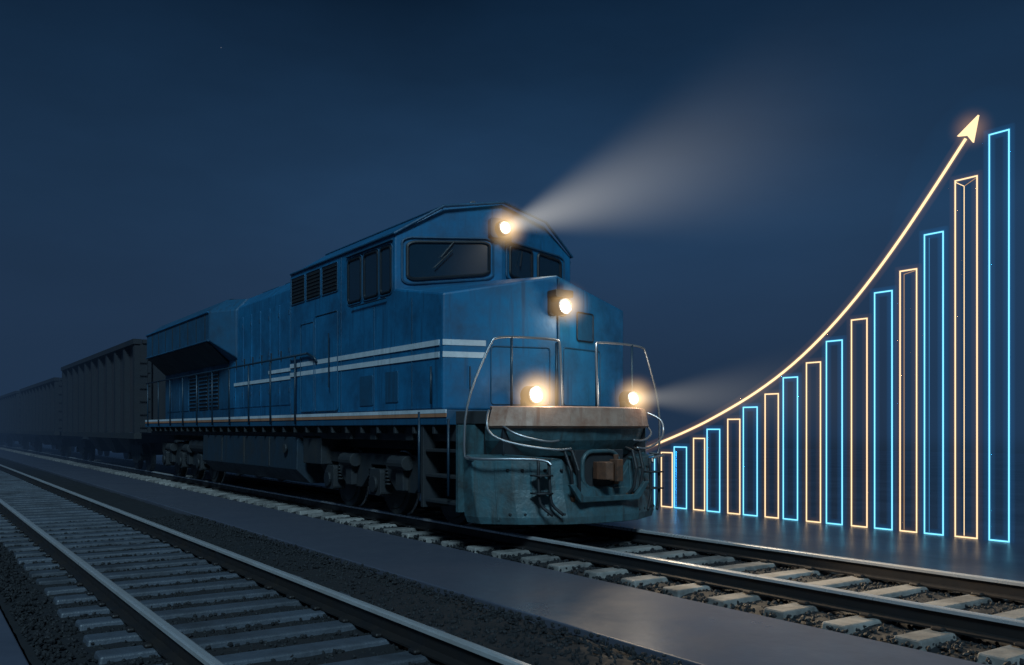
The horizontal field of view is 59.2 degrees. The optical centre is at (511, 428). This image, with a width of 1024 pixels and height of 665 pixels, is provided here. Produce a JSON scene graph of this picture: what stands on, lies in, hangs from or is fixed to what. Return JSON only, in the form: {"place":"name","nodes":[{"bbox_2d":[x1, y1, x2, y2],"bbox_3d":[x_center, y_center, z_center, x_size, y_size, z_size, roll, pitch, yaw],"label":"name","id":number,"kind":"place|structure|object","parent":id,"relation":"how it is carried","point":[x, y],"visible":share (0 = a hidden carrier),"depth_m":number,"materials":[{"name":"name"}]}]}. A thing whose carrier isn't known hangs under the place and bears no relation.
{"place":"outdoors","nodes":[
{"label":"outdoors","id":0,"kind":"place"},
{"bbox_2d":[0,430,1023,664],"bbox_3d":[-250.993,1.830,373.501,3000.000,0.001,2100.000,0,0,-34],"label":"ground","id":1,"kind":"structure","parent":0,"point":[998,441],"depth_m":140.64,"materials":[{"name":"grey concrete"}]},
{"bbox_2d":[0,610,28,664],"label":"concrete walkway","id":2,"kind":"structure","parent":1,"relation":"on","point":[11,652],"depth_m":6.61,"materials":[{"name":"grey concrete"}]},
{"bbox_2d":[0,449,985,664],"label":"concrete walkway","id":3,"kind":"structure","parent":1,"relation":"on","point":[683,630],"depth_m":8.44,"materials":[{"name":"grey concrete"}]},
{"bbox_2d":[0,458,1023,664],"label":"ballast","id":4,"kind":"structure","parent":1,"relation":"on","point":[46,634],"depth_m":8.02,"materials":[{"name":"gravel"}]},
{"bbox_2d":[0,464,530,664],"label":"railway track","id":5,"kind":"structure","parent":4,"relation":"on","point":[27,502],"depth_m":8.16,"materials":[{"name":"grey metal"}]},
{"bbox_2d":[0,443,1023,664],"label":"railway track","id":6,"kind":"structure","parent":4,"relation":"on","point":[944,620],"depth_m":9.87,"materials":[{"name":"grey metal"}]},
{"bbox_2d":[0,391,61,449],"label":"freight wagon","id":7,"kind":"object","parent":6,"relation":"on","point":[10,413],"visible":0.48,"depth_m":61.30,"materials":[{"name":"paint"}]},
{"bbox_2d":[19,377,122,456],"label":"freight wagon","id":8,"kind":"object","parent":6,"relation":"on","point":[41,410],"visible":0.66,"depth_m":46.47,"materials":[{"name":"paint"}]},
{"bbox_2d":[61,339,189,470],"bbox_3d":[-14.621,-0.700,35.114,3.320,4.140,17.400,0,0,-34],"label":"freight wagon","id":9,"kind":"object","parent":6,"relation":"on","point":[104,399],"visible":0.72,"depth_m":31.21,"materials":[{"name":"paint"}]},
{"bbox_2d":[145,201,664,524],"bbox_3d":[-2.838,-1.615,17.707,3.539,6.029,23.440,0,0,-34],"label":"diesel locomotive","id":10,"kind":"object","parent":6,"relation":"on","point":[457,364],"visible":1,"depth_m":13.23,"materials":[{"name":"blue paint"}]},
{"bbox_2d":[290,238,570,413],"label":"side windows and doors","id":11,"kind":"structure","parent":10,"relation":"in","point":[370,275],"depth_m":14.77,"materials":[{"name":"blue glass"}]},
{"bbox_2d":[14,441,1023,581],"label":"concrete apron","id":12,"kind":"object","parent":1,"relation":"on","point":[981,555],"depth_m":19.28,"materials":[{"name":"grey concrete"}]},
{"bbox_2d":[654,459,654,504],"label":"glowing chart bar","id":13,"kind":"object","parent":12,"relation":"on","point":[654,482],"visible":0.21,"depth_m":18.86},
{"bbox_2d":[661,452,672,507],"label":"glowing chart bar","id":14,"kind":"object","parent":12,"relation":"on","point":[672,480],"visible":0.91,"depth_m":18.50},
{"bbox_2d":[674,446,686,508],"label":"glowing chart bar","id":15,"kind":"object","parent":12,"relation":"on","point":[674,477],"visible":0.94,"depth_m":18.26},
{"bbox_2d":[693,438,704,510],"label":"glowing chart bar","id":16,"kind":"object","parent":12,"relation":"on","point":[704,474],"visible":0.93,"depth_m":17.79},
{"bbox_2d":[707,429,719,512],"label":"glowing chart bar","id":17,"kind":"object","parent":12,"relation":"on","point":[719,470],"visible":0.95,"depth_m":17.47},
{"bbox_2d":[727,419,739,514],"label":"glowing chart bar","id":18,"kind":"object","parent":12,"relation":"on","point":[739,467],"visible":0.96,"depth_m":17.03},
{"bbox_2d":[743,406,757,516],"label":"glowing chart bar","id":19,"kind":"object","parent":12,"relation":"on","point":[757,461],"visible":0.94,"depth_m":16.69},
{"bbox_2d":[765,393,778,518],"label":"glowing chart bar","id":20,"kind":"object","parent":12,"relation":"on","point":[778,455],"visible":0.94,"depth_m":16.30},
{"bbox_2d":[783,376,797,520],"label":"glowing chart bar","id":21,"kind":"object","parent":12,"relation":"on","point":[797,448],"visible":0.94,"depth_m":15.94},
{"bbox_2d":[806,361,820,522],"bbox_3d":[5.204,0.230,15.563,0.157,2.907,0.447,0,0,-34],"label":"glowing chart bar","id":22,"kind":"object","parent":12,"relation":"on","point":[820,442],"visible":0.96,"depth_m":15.53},
{"bbox_2d":[826,339,842,524],"bbox_3d":[5.438,0.060,15.215,0.157,3.247,0.467,0,0,-34],"label":"glowing chart bar","id":23,"kind":"object","parent":12,"relation":"on","point":[841,340],"visible":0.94,"depth_m":15.09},
{"bbox_2d":[851,318,867,527],"bbox_3d":[5.706,-0.098,14.816,0.157,3.562,0.447,0,0,-34],"label":"glowing chart bar","id":24,"kind":"object","parent":12,"relation":"on","point":[866,526],"visible":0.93,"depth_m":14.69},
{"bbox_2d":[874,290,892,529],"bbox_3d":[5.951,-0.295,14.451,0.157,3.958,0.467,0,0,-34],"label":"glowing chart bar","id":25,"kind":"object","parent":12,"relation":"on","point":[891,410],"visible":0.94,"depth_m":14.32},
{"bbox_2d":[899,268,916,532],"bbox_3d":[6.194,-0.438,14.090,0.157,4.242,0.437,0,0,-34],"label":"glowing chart bar","id":26,"kind":"object","parent":12,"relation":"on","point":[914,269],"visible":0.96,"depth_m":14.20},
{"bbox_2d":[924,231,943,535],"bbox_3d":[6.428,-0.688,13.742,0.157,4.742,0.457,0,0,-34],"label":"glowing chart bar","id":27,"kind":"object","parent":12,"relation":"on","point":[942,534],"visible":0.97,"depth_m":13.70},
{"bbox_2d":[955,175,977,538],"bbox_3d":[6.710,-1.048,13.322,0.157,5.462,0.487,0,0,-34],"label":"glowing chart bar","id":28,"kind":"object","parent":12,"relation":"on","point":[976,176],"visible":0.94,"depth_m":13.28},
{"bbox_2d":[989,129,1009,542],"bbox_3d":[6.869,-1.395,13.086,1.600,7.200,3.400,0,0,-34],"label":"glowing chart bar","id":29,"kind":"object","parent":12,"relation":"on","point":[1008,130],"visible":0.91,"depth_m":12.80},
{"bbox_2d":[0,0,1023,429],"label":"sky","id":30,"kind":"structure","parent":0,"point":[727,177],"materials":[{"name":"blue"}]},
{"bbox_2d":[650,115,978,445],"bbox_3d":[4.740,-2.058,16.039,0.720,5.349,7.720,0,0,-34],"label":"glowing growth arrow","id":31,"kind":"object","parent":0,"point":[969,129],"visible":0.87,"depth_m":14.37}
]}

